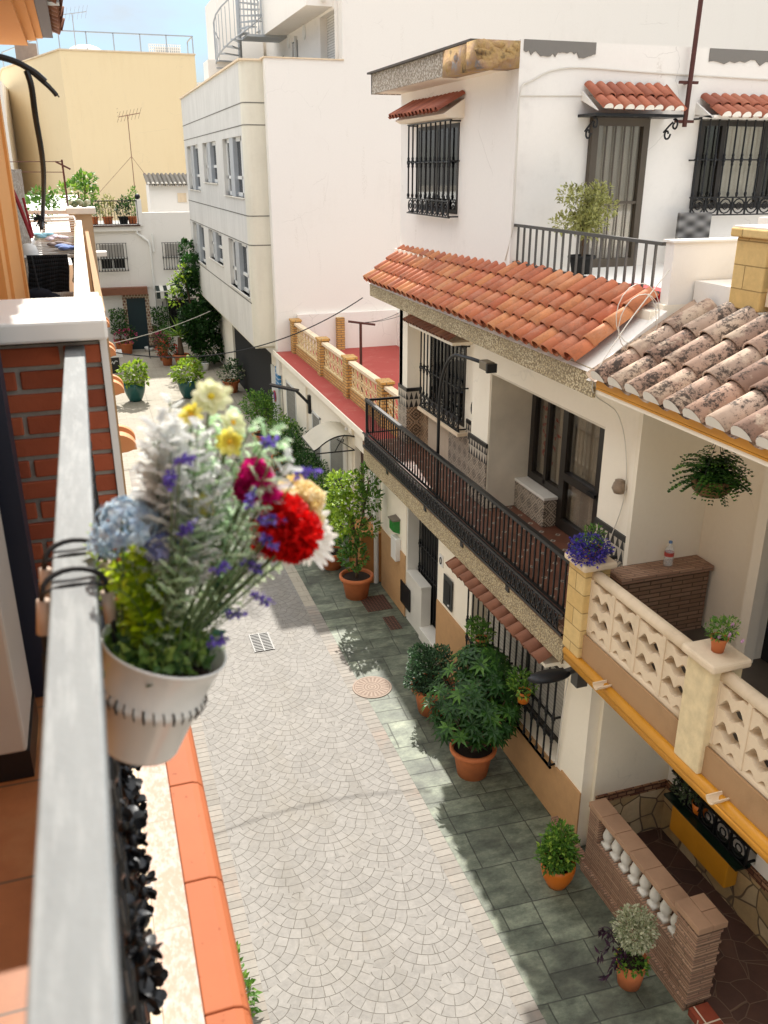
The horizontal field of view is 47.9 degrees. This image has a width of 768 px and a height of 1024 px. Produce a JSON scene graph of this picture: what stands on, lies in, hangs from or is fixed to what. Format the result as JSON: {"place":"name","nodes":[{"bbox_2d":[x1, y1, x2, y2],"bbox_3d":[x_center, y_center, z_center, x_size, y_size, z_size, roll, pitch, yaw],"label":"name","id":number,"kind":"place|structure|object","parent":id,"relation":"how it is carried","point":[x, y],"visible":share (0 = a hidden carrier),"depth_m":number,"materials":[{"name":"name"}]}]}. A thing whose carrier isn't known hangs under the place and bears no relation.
{"place":"outdoors","nodes":[
{"label":"outdoors","id":0,"kind":"place"},
{"bbox_2d":[0,30,196,220],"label":"yellow building","id":1,"kind":"structure","parent":0,"point":[80,126],"depth_m":39.85,"materials":[{"name":"paint"}]},
{"bbox_2d":[14,43,37,60],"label":"wooden screen","id":2,"kind":"object","parent":1,"relation":"on","point":[22,52],"visible":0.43,"depth_m":42.13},
{"bbox_2d":[148,44,180,52],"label":"roof machine","id":3,"kind":"object","parent":1,"relation":"on","point":[173,49],"visible":0.58,"depth_m":40.34,"materials":[{"name":"white plastic"}]},
{"bbox_2d":[0,0,209,81],"label":"sky","id":4,"kind":"structure","parent":0,"point":[166,17],"materials":[{"name":"blue"}]},
{"bbox_2d":[113,346,277,469],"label":"courtyard","id":5,"kind":"structure","parent":0,"point":[129,413],"depth_m":27.89,"materials":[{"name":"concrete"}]},
{"bbox_2d":[108,307,127,348],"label":"topiary","id":6,"kind":"object","parent":5,"relation":"on","point":[118,317],"visible":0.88,"depth_m":35.07,"materials":[{"name":"plant"}]},
{"bbox_2d":[113,324,137,353],"bbox_3d":[-10.478,-7.011,35.035,1.027,1.205,1.111,-7,23,-17],"label":"flowering pot","id":7,"kind":"object","parent":5,"relation":"on","point":[126,346],"visible":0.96,"depth_m":34.97,"materials":[{"name":"ceramic"}]},
{"bbox_2d":[115,357,149,401],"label":"teal pot plant","id":8,"kind":"object","parent":5,"relation":"on","point":[134,387],"visible":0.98,"depth_m":27.70,"materials":[{"name":"green plant"}]},
{"bbox_2d":[92,194,200,349],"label":"courtyard house","id":9,"kind":"structure","parent":5,"relation":"on","point":[125,273],"depth_m":34.98,"materials":[{"name":"white paint"}]},
{"bbox_2d":[97,194,115,223],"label":"terrace plant","id":10,"kind":"object","parent":9,"relation":"on","point":[108,218],"visible":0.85,"depth_m":34.25,"materials":[{"name":"green plant"}]},
{"bbox_2d":[96,243,128,271],"bbox_3d":[-10.829,-10.158,34.503,1.174,1.090,0.188,-7,23,-17],"label":"barred window","id":11,"kind":"structure","parent":9,"relation":"in","point":[114,260],"depth_m":34.53,"materials":[{"name":"white metal"}]},
{"bbox_2d":[113,194,131,223],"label":"terrace plant","id":12,"kind":"object","parent":9,"relation":"on","point":[121,220],"visible":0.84,"depth_m":34.39,"materials":[{"name":"green plant"}]},
{"bbox_2d":[126,298,148,349],"bbox_3d":[-10.168,-7.777,35.782,0.740,2.100,0.010,-7,23,-17],"label":"door","id":13,"kind":"structure","parent":9,"relation":"in","point":[136,307],"depth_m":35.73,"materials":[{"name":"teal wood"}]},
{"bbox_2d":[136,227,159,336],"bbox_3d":[-9.573,-9.146,35.368,0.655,4.750,0.090,-7,23,-17],"label":"downpipe","id":14,"kind":"object","parent":9,"relation":"attached to","point":[151,261],"visible":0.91,"depth_m":35.02,"materials":[{"name":"white plastic"}]},
{"bbox_2d":[143,173,189,211],"bbox_3d":[-8.796,-13.378,36.859,2.575,2.000,2.059,-7,23,-17],"label":"roof hut","id":15,"kind":"object","parent":9,"relation":"on","point":[165,192],"visible":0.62,"depth_m":36.10,"materials":[{"name":"paint"}]},
{"bbox_2d":[155,285,193,298],"bbox_3d":[-8.593,-9.055,35.532,1.600,0.460,0.510,-7,23,-17],"label":"striped awning","id":16,"kind":"object","parent":9,"relation":"attached to","point":[161,291],"visible":0.5,"depth_m":35.29,"materials":[{"name":"white fabric"}]},
{"bbox_2d":[161,242,188,269],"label":"barred window","id":17,"kind":"structure","parent":9,"relation":"in","point":[171,251],"depth_m":35.17,"materials":[{"name":"white metal"}]},
{"bbox_2d":[166,298,195,331],"bbox_3d":[-8.446,-8.221,36.155,1.214,1.370,0.128,-7,23,-17],"label":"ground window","id":18,"kind":"structure","parent":9,"relation":"in","point":[173,311],"depth_m":36.04,"materials":[{"name":"black metal"}]},
{"bbox_2d":[150,306,170,341],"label":"topiary","id":19,"kind":"object","parent":5,"relation":"on","point":[161,313],"visible":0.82,"depth_m":35.54,"materials":[{"name":"plant"}]},
{"bbox_2d":[152,325,170,360],"bbox_3d":[-8.621,-6.617,33.785,0.770,1.393,0.805,11,24,26],"label":"flowering pot","id":20,"kind":"object","parent":5,"relation":"on","point":[160,334],"visible":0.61,"depth_m":33.69,"materials":[{"name":"plant"}]},
{"bbox_2d":[155,335,177,365],"bbox_3d":[-8.297,-6.162,33.001,0.967,1.126,1.038,-7,23,-17],"label":"flowering pot","id":21,"kind":"object","parent":5,"relation":"on","point":[167,361],"visible":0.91,"depth_m":32.95,"materials":[{"name":"ceramic"}]},
{"bbox_2d":[163,315,195,366],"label":"yucca","id":22,"kind":"object","parent":5,"relation":"on","point":[180,353],"visible":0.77,"depth_m":32.66,"materials":[{"name":"plant"}]},
{"bbox_2d":[168,355,205,398],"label":"teal pot plant","id":23,"kind":"object","parent":5,"relation":"on","point":[186,383],"visible":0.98,"depth_m":28.09,"materials":[{"name":"green plant"}]},
{"bbox_2d":[163,237,224,363],"bbox_3d":[-6.889,-7.872,32.588,2.830,4.711,3.139,-7,23,-17],"label":"climbing plant","id":24,"kind":"object","parent":5,"relation":"on","point":[204,336],"visible":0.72,"depth_m":32.16,"materials":[{"name":"green plant"}]},
{"bbox_2d":[216,357,244,392],"bbox_3d":[-5.119,-4.580,28.945,0.984,1.173,1.102,-7,23,-17],"label":"flowering pot","id":25,"kind":"object","parent":5,"relation":"on","point":[232,382],"visible":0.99,"depth_m":28.90,"materials":[{"name":"ceramic"}]},
{"bbox_2d":[237,388,282,447],"bbox_3d":[-3.292,-2.552,23.243,1.279,1.603,1.126,10,24,25],"label":"shrub","id":26,"kind":"object","parent":5,"relation":"on","point":[269,411],"visible":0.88,"depth_m":22.99,"materials":[{"name":"green plant"}]},
{"bbox_2d":[179,0,767,438],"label":"apartment block","id":27,"kind":"structure","parent":5,"relation":"on","point":[293,158],"depth_m":21.71,"materials":[{"name":"paint"}]},
{"bbox_2d":[189,145,200,191],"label":"ribbon window","id":28,"kind":"structure","parent":27,"relation":"in","point":[194,148],"depth_m":30.03,"materials":[{"name":"white metal"}]},
{"bbox_2d":[195,223,205,266],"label":"ribbon window","id":29,"kind":"structure","parent":27,"relation":"in","point":[199,229],"depth_m":30.92,"materials":[{"name":"white metal"}]},
{"bbox_2d":[203,142,217,183],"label":"ribbon window","id":30,"kind":"structure","parent":27,"relation":"in","point":[211,160],"depth_m":26.27,"materials":[{"name":"white metal"}]},
{"bbox_2d":[209,230,223,266],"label":"ribbon window","id":31,"kind":"structure","parent":27,"relation":"in","point":[216,237],"depth_m":27.16,"materials":[{"name":"white metal"}]},
{"bbox_2d":[224,136,244,198],"bbox_3d":[-3.869,-8.981,22.572,0.240,1.450,3.150,-7,23,-17],"label":"ribbon window","id":32,"kind":"structure","parent":27,"relation":"in","point":[233,147],"depth_m":22.54,"materials":[{"name":"white metal"}]},
{"bbox_2d":[230,239,249,298],"bbox_3d":[-3.869,-6.666,23.489,0.240,1.310,3.150,-7,23,-17],"label":"ribbon window","id":33,"kind":"structure","parent":27,"relation":"in","point":[240,256],"depth_m":23.46,"materials":[{"name":"white metal"}]},
{"bbox_2d":[213,0,286,68],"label":"spiral staircase","id":34,"kind":"structure","parent":27,"relation":"on","point":[252,37],"depth_m":24.71,"materials":[{"name":"metal"}]},
{"bbox_2d":[124,459,543,1023],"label":"street","id":35,"kind":"structure","parent":0,"point":[300,586],"depth_m":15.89,"materials":[{"name":"grey stone"}]},
{"bbox_2d":[129,470,270,1023],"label":"paving strip","id":36,"kind":"object","parent":35,"relation":"on","point":[236,909],"visible":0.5,"depth_m":9.31,"materials":[{"name":"beige stone"}]},
{"bbox_2d":[236,941,262,1016],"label":"ledge weed","id":37,"kind":"object","parent":36,"relation":"on","point":[248,981],"visible":0.26,"depth_m":7.78,"materials":[{"name":"green plant"}]},
{"bbox_2d":[248,632,274,652],"bbox_3d":[-1.951,2.068,13.768,0.320,0.010,0.580,-7,23,-17],"label":"drain grate","id":38,"kind":"object","parent":35,"relation":"on","point":[261,642],"visible":1,"depth_m":13.75,"materials":[{"name":"grey metal"}]},
{"bbox_2d":[305,605,546,1023],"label":"paving strip","id":39,"kind":"object","parent":35,"relation":"on","point":[524,1003],"visible":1,"depth_m":9.54,"materials":[{"name":"beige stone"}]},
{"bbox_2d":[236,456,693,1023],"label":"pavement","id":40,"kind":"structure","parent":0,"point":[494,822],"depth_m":9.58,"materials":[{"name":"grey stone"}]},
{"bbox_2d":[265,413,301,470],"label":"shrub","id":41,"kind":"object","parent":40,"relation":"on","point":[288,424],"visible":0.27,"depth_m":21.19,"materials":[{"name":"green plant"}]},
{"bbox_2d":[273,425,314,478],"bbox_3d":[-2.063,-1.277,20.122,1.172,1.530,1.333,-7,23,-17],"label":"shrub","id":42,"kind":"object","parent":40,"relation":"on","point":[296,442],"visible":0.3,"depth_m":19.85,"materials":[{"name":"green plant"}]},
{"bbox_2d":[284,447,329,487],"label":"shrub","id":43,"kind":"object","parent":40,"relation":"on","point":[314,460],"visible":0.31,"depth_m":18.71,"materials":[{"name":"green plant"}]},
{"bbox_2d":[307,466,342,522],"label":"shrub","id":44,"kind":"object","parent":40,"relation":"on","point":[323,475],"visible":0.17,"depth_m":17.89,"materials":[{"name":"green plant"}]},
{"bbox_2d":[322,507,343,570],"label":"potted plant","id":45,"kind":"object","parent":40,"relation":"on","point":[332,565],"visible":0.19,"depth_m":16.15,"materials":[{"name":"green plant"}]},
{"bbox_2d":[273,309,399,528],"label":"house","id":46,"kind":"structure","parent":40,"relation":"on","point":[380,358],"depth_m":20.66,"materials":[{"name":"white paint"}]},
{"bbox_2d":[269,383,310,413],"bbox_3d":[-2.140,-2.600,19.837,0.964,0.660,0.164,3,22,7],"label":"wall lamp","id":47,"kind":"object","parent":46,"relation":"attached to","point":[308,400],"visible":1,"depth_m":19.76,"materials":[{"name":"black metal"}]},
{"bbox_2d":[286,380,296,425],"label":"window","id":48,"kind":"structure","parent":46,"relation":"in","point":[290,395],"depth_m":21.82,"materials":[{"name":"white metal"}]},
{"bbox_2d":[301,421,354,453],"bbox_3d":[-1.114,-1.471,16.984,0.834,0.344,1.005,-7,23,-17],"label":"awning","id":49,"kind":"object","parent":46,"relation":"attached to","point":[317,437],"depth_m":16.83,"materials":[{"name":"white fabric"}]},
{"bbox_2d":[329,437,344,490],"bbox_3d":[-0.983,-1.089,18.087,0.020,1.200,1.100,-7,23,-17],"label":"window","id":50,"kind":"structure","parent":46,"relation":"in","point":[336,459],"depth_m":18.03,"materials":[{"name":"white metal"}]},
{"bbox_2d":[289,317,397,437],"bbox_3d":[-0.414,-3.139,18.659,1.430,0.850,8.617,-7,23,-17],"label":"terrace balustrade","id":51,"kind":"object","parent":46,"relation":"on","point":[345,384],"visible":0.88,"depth_m":18.40,"materials":[{"name":"yellow brick"}]},
{"bbox_2d":[348,320,374,391],"bbox_3d":[-0.458,-3.244,18.040,0.565,1.501,0.058,-3,22,-7],"label":"clothes line post","id":52,"kind":"object","parent":46,"relation":"on","point":[360,334],"visible":0.86,"depth_m":17.85,"materials":[{"name":"metal"}]},
{"bbox_2d":[365,468,380,526],"bbox_3d":[-0.212,-0.267,15.742,0.121,1.013,0.660,-7,23,-17],"label":"window","id":53,"kind":"structure","parent":46,"relation":"in","point":[379,487],"depth_m":15.65,"materials":[{"name":"white metal"}]},
{"bbox_2d":[373,473,378,582],"bbox_3d":[-0.124,0.165,15.321,0.146,2.407,0.112,-7,23,-17],"label":"downpipe","id":54,"kind":"object","parent":46,"relation":"attached to","point":[376,559],"visible":0.51,"depth_m":15.46,"materials":[{"name":"white plastic"}]},
{"bbox_2d":[323,460,384,600],"bbox_3d":[-0.519,0.328,14.847,1.152,2.444,0.703,-7,23,-17],"label":"potted tree","id":55,"kind":"object","parent":40,"relation":"on","point":[357,580],"visible":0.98,"depth_m":14.72,"materials":[{"name":"green plant"}]},
{"bbox_2d":[349,517,380,582],"bbox_3d":[-0.349,0.698,15.905,0.430,0.976,0.840,-7,23,-17],"label":"rendered planter","id":56,"kind":"object","parent":40,"relation":"on","point":[368,541],"visible":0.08,"depth_m":15.55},
{"bbox_2d":[352,676,391,698],"bbox_3d":[-0.172,2.544,12.563,0.580,0.014,0.580,-7,23,-17],"label":"manhole cover","id":57,"kind":"object","parent":40,"relation":"on","point":[371,687],"visible":1,"depth_m":12.54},
{"bbox_2d":[360,594,392,611],"bbox_3d":[-0.141,1.582,14.998,0.450,0.010,0.550,-7,23,-17],"label":"drain cover","id":58,"kind":"object","parent":40,"relation":"on","point":[375,603],"visible":1,"depth_m":14.98,"materials":[{"name":"brown metal"}]},
{"bbox_2d":[402,641,454,717],"bbox_3d":[0.629,2.298,11.852,0.718,0.987,0.787,4,22,10],"label":"potted plant","id":59,"kind":"object","parent":40,"relation":"on","point":[421,681],"visible":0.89,"depth_m":11.76,"materials":[{"name":"green plant"}]},
{"bbox_2d":[420,642,527,781],"bbox_3d":[1.117,2.421,10.588,1.359,1.690,1.424,-7,23,-17],"label":"potted plant","id":60,"kind":"object","parent":40,"relation":"on","point":[479,734],"visible":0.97,"depth_m":10.24,"materials":[{"name":"green plant"}]},
{"bbox_2d":[532,818,583,890],"bbox_3d":[1.783,3.556,8.949,0.513,0.788,0.505,-7,23,-17],"label":"potted plant","id":61,"kind":"object","parent":40,"relation":"on","point":[558,857],"visible":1,"depth_m":8.86,"materials":[{"name":"green plant"}]},
{"bbox_2d":[362,38,767,845],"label":"white house","id":62,"kind":"structure","parent":40,"relation":"on","point":[534,448],"depth_m":10.28,"materials":[{"name":"paint"}]},
{"bbox_2d":[388,514,399,533],"bbox_3d":[0.166,0.214,14.333,0.140,0.278,0.240,-7,23,-17],"label":"mailbox","id":63,"kind":"object","parent":62,"relation":"attached to","point":[394,522],"visible":1,"depth_m":14.26,"materials":[{"name":"green metal"}]},
{"bbox_2d":[391,534,400,561],"bbox_3d":[0.197,0.599,14.451,0.099,0.400,0.240,-7,23,-17],"label":"utility box","id":64,"kind":"object","parent":62,"relation":"attached to","point":[395,546],"visible":1,"depth_m":14.37,"materials":[{"name":"white plastic"}]},
{"bbox_2d":[418,520,437,628],"bbox_3d":[0.787,0.775,13.519,0.088,2.200,1.300,-7,23,-17],"label":"entry door","id":65,"kind":"structure","parent":62,"relation":"in","point":[428,542],"depth_m":13.75,"materials":[{"name":"black metal"}]},
{"bbox_2d":[407,119,460,218],"bbox_3d":[0.672,-4.677,11.817,0.218,1.187,1.600,-7,23,-17],"label":"top window","id":66,"kind":"structure","parent":62,"relation":"in","point":[437,160],"depth_m":11.69,"materials":[{"name":"brown metal"}]},
{"bbox_2d":[417,332,469,436],"bbox_3d":[0.899,-1.996,12.994,0.220,1.318,1.660,-7,23,-17],"label":"first floor window","id":67,"kind":"structure","parent":62,"relation":"in","point":[454,382],"depth_m":12.90,"materials":[{"name":"brown metal"}]},
{"bbox_2d":[443,573,452,611],"bbox_3d":[0.911,1.161,12.436,0.024,0.480,0.320,-7,23,-17],"label":"meter box","id":68,"kind":"object","parent":62,"relation":"attached to","point":[447,590],"visible":1,"depth_m":12.40,"materials":[{"name":"black metal"}]},
{"bbox_2d":[435,353,496,503],"bbox_3d":[0.960,-0.866,10.750,0.120,2.290,1.572,-7,23,-17],"label":"curved street lamp","id":69,"kind":"object","parent":62,"relation":"on","point":[488,366],"visible":0.98,"depth_m":10.92,"materials":[{"name":"black metal"}]},
{"bbox_2d":[463,614,496,646],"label":"plant","id":70,"kind":"object","parent":62,"relation":"hanging from","point":[480,637],"visible":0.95,"depth_m":10.89,"materials":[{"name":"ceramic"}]},
{"bbox_2d":[465,589,564,768],"bbox_3d":[1.651,1.864,10.689,0.358,1.317,2.480,-7,23,-17],"label":"window grille","id":71,"kind":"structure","parent":62,"relation":"in","point":[545,706],"depth_m":10.35,"materials":[{"name":"brown metal"}]},
{"bbox_2d":[505,665,539,704],"bbox_3d":[1.587,1.987,9.906,0.394,0.448,0.450,-7,23,-17],"label":"hanging pot","id":72,"kind":"object","parent":62,"relation":"hanging from","point":[524,692],"visible":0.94,"depth_m":9.90,"materials":[{"name":"plant"}]},
{"bbox_2d":[528,667,586,687],"bbox_3d":[1.729,1.660,8.619,0.664,0.205,0.197,-7,23,-17],"label":"black street light","id":73,"kind":"object","parent":62,"relation":"attached to","point":[547,676],"visible":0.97,"depth_m":8.55,"materials":[{"name":"metal"}]},
{"bbox_2d":[527,394,604,542],"bbox_3d":[2.399,-0.430,10.342,0.190,1.660,2.640,-7,23,-17],"label":"balcony door","id":74,"kind":"structure","parent":62,"relation":"in","point":[569,454],"depth_m":10.75,"materials":[{"name":"brown metal"}]},
{"bbox_2d":[548,178,621,274],"bbox_3d":[2.216,-3.161,9.589,0.638,1.013,0.926,13,25,30],"label":"terrace tree","id":75,"kind":"object","parent":62,"relation":"on","point":[584,218],"visible":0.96,"depth_m":9.45,"materials":[{"name":"green plant"}]},
{"bbox_2d":[579,117,650,267],"bbox_3d":[2.727,-3.755,10.196,0.780,1.670,0.100,-7,23,-17],"label":"terrace door","id":76,"kind":"structure","parent":62,"relation":"in","point":[617,150],"depth_m":10.14,"materials":[{"name":"grey metal"}]},
{"bbox_2d":[592,270,669,546],"bbox_3d":[2.195,-0.581,7.978,0.429,3.204,0.882,12,24,27],"label":"wall cable","id":77,"kind":"object","parent":62,"relation":"attached to","point":[613,408],"depth_m":7.72,"materials":[{"name":"white plastic"}]},
{"bbox_2d":[504,67,767,260],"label":"wall conduit","id":78,"kind":"object","parent":62,"relation":"attached to","point":[599,69],"depth_m":9.76,"materials":[{"name":"white plastic"}]},
{"bbox_2d":[674,0,702,126],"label":"roof mast","id":79,"kind":"object","parent":62,"relation":"attached to","point":[689,83],"visible":0.96,"depth_m":9.89,"materials":[{"name":"brown metal"}]},
{"bbox_2d":[675,212,711,238],"bbox_3d":[3.799,-3.223,10.279,0.460,0.620,0.500,-7,23,-17],"label":"wicker chair","id":80,"kind":"object","parent":62,"relation":"on","point":[693,225],"visible":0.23,"depth_m":10.39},
{"bbox_2d":[689,117,767,215],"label":"terrace window","id":81,"kind":"structure","parent":62,"relation":"in","point":[730,171],"depth_m":10.55,"materials":[{"name":"brown metal"}]},
{"bbox_2d":[594,903,660,991],"bbox_3d":[2.182,3.965,7.838,0.645,0.846,0.469,-7,23,-17],"label":"potted plant","id":82,"kind":"object","parent":40,"relation":"on","point":[630,961],"visible":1,"depth_m":7.81,"materials":[{"name":"green plant"}]},
{"bbox_2d":[551,798,727,1010],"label":"garden wall","id":83,"kind":"structure","parent":40,"relation":"on","point":[683,953],"depth_m":8.05,"materials":[{"name":"brick"}]},
{"bbox_2d":[562,217,767,1023],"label":"loggia house","id":84,"kind":"structure","parent":40,"relation":"on","point":[665,682],"depth_m":7.70,"materials":[{"name":"paint"}]},
{"bbox_2d":[565,523,614,568],"bbox_3d":[1.899,0.306,7.975,0.448,0.386,0.457,-7,23,-17],"label":"flower bowl","id":85,"kind":"object","parent":84,"relation":"on","point":[592,551],"visible":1,"depth_m":7.93,"materials":[{"name":"ceramic"}]},
{"bbox_2d":[616,283,658,348],"bbox_3d":[2.173,-1.658,7.395,0.408,0.575,0.067,-7,23,-17],"label":"cable coil","id":86,"kind":"object","parent":84,"relation":"hanging from","point":[650,296],"visible":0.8,"depth_m":7.36,"materials":[{"name":"white plastic"}]},
{"bbox_2d":[667,444,753,506],"bbox_3d":[2.557,-0.409,6.703,0.630,0.603,0.652,9,23,21],"label":"hanging fern","id":87,"kind":"object","parent":84,"relation":"hanging from","point":[713,478],"visible":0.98,"depth_m":6.66,"materials":[{"name":"green plant"}]},
{"bbox_2d":[664,769,756,887],"bbox_3d":[3.369,2.614,8.659,0.340,2.040,1.230,-7,23,-17],"label":"planter box","id":88,"kind":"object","parent":84,"relation":"in","point":[718,855],"depth_m":8.77,"materials":[{"name":"black metal"}]},
{"bbox_2d":[703,613,744,653],"bbox_3d":[2.511,0.902,6.409,0.292,0.293,0.270,-7,23,-17],"label":"flower pot","id":89,"kind":"object","parent":84,"relation":"on","point":[719,640],"visible":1,"depth_m":6.39,"materials":[{"name":"ceramic"}]},
{"bbox_2d":[670,773,707,817],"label":"window plant","id":90,"kind":"object","parent":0,"point":[693,800],"depth_m":9.03,"materials":[{"name":"plant"}]},
{"label":"ground","id":91,"kind":"structure","parent":0,"visible":0},
{"bbox_2d":[0,81,18,168],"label":"neighbour house","id":92,"kind":"structure","parent":91,"relation":"on","point":[8,121],"depth_m":42.54,"materials":[{"name":"beige paint"}]},
{"bbox_2d":[0,0,252,1023],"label":"orange house","id":93,"kind":"structure","parent":91,"relation":"on","point":[190,926],"depth_m":1.96,"materials":[{"name":"paint"}]},
{"bbox_2d":[0,513,38,782],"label":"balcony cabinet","id":94,"kind":"object","parent":93,"relation":"attached to","point":[19,716],"visible":1,"depth_m":2.10,"materials":[{"name":"plastic"}]},
{"bbox_2d":[0,354,44,697],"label":"shutter leaf","id":95,"kind":"object","parent":93,"relation":"on","point":[18,543],"visible":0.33,"depth_m":2.30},
{"bbox_2d":[14,190,33,238],"bbox_3d":[-2.086,-1.770,4.901,0.142,0.426,0.024,-7,23,-17],"label":"red strap","id":96,"kind":"object","parent":93,"relation":"hanging from","point":[28,227],"visible":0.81,"depth_m":4.94,"materials":[{"name":"red fabric"}]},
{"bbox_2d":[0,54,59,229],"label":"hanging cable","id":97,"kind":"object","parent":93,"relation":"hanging from","point":[29,71],"visible":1,"depth_m":3.46,"materials":[{"name":"black rubber"}]},
{"bbox_2d":[24,216,77,261],"bbox_3d":[-2.430,-1.636,6.529,0.372,1.027,2.419,-7,23,-17],"label":"drying rack","id":98,"kind":"object","parent":93,"relation":"on","point":[40,244],"visible":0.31,"depth_m":6.62,"materials":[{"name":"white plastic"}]},
{"bbox_2d":[26,254,69,291],"bbox_3d":[-2.060,-1.440,5.308,0.260,0.266,0.055,-7,23,-17],"label":"black garment","id":99,"kind":"object","parent":98,"relation":"hanging from","point":[52,272],"visible":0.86,"depth_m":5.31,"materials":[{"name":"fabric"}]},
{"bbox_2d":[26,195,78,291],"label":"neighbour terrace","id":100,"kind":"structure","parent":93,"relation":"on","point":[63,205],"depth_m":15.16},
{"bbox_2d":[10,160,71,231],"bbox_3d":[-4.246,-3.378,9.612,1.554,1.000,0.024,-7,23,-17],"label":"line pole","id":101,"kind":"object","parent":100,"relation":"on","point":[61,163],"visible":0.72,"depth_m":9.67,"materials":[{"name":"metal"}]},
{"bbox_2d":[25,184,60,231],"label":"terrace shrub","id":102,"kind":"object","parent":100,"relation":"on","point":[49,197],"visible":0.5,"depth_m":10.72,"materials":[{"name":"green plant"}]},
{"bbox_2d":[54,168,99,205],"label":"terrace shrub","id":103,"kind":"object","parent":100,"relation":"on","point":[78,184],"visible":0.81,"depth_m":10.25,"materials":[{"name":"green plant"}]},
{"bbox_2d":[0,296,129,611],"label":"brick pillar","id":104,"kind":"structure","parent":93,"relation":"on","point":[37,335],"depth_m":2.43,"materials":[{"name":"brick"}]},
{"bbox_2d":[25,345,167,1023],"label":"balcony railing","id":105,"kind":"object","parent":93,"relation":"on","point":[93,956],"visible":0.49,"depth_m":0.76,"materials":[{"name":"silver metal"}]},
{"bbox_2d":[36,378,338,765],"bbox_3d":[-0.231,0.072,1.067,0.390,0.467,0.203,-7,23,-17],"label":"flower bucket","id":106,"kind":"object","parent":105,"relation":"hanging from","point":[164,657],"visible":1,"depth_m":1.02,"materials":[{"name":"white metal"}]},
{"bbox_2d":[116,297,362,357],"bbox_3d":[-2.120,-2.680,12.744,4.165,0.660,0.016,-12,25,-28],"label":"street cable","id":107,"kind":"object","parent":93,"relation":"attached to","point":[242,349],"visible":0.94,"depth_m":12.83,"materials":[{"name":"black rubber"}]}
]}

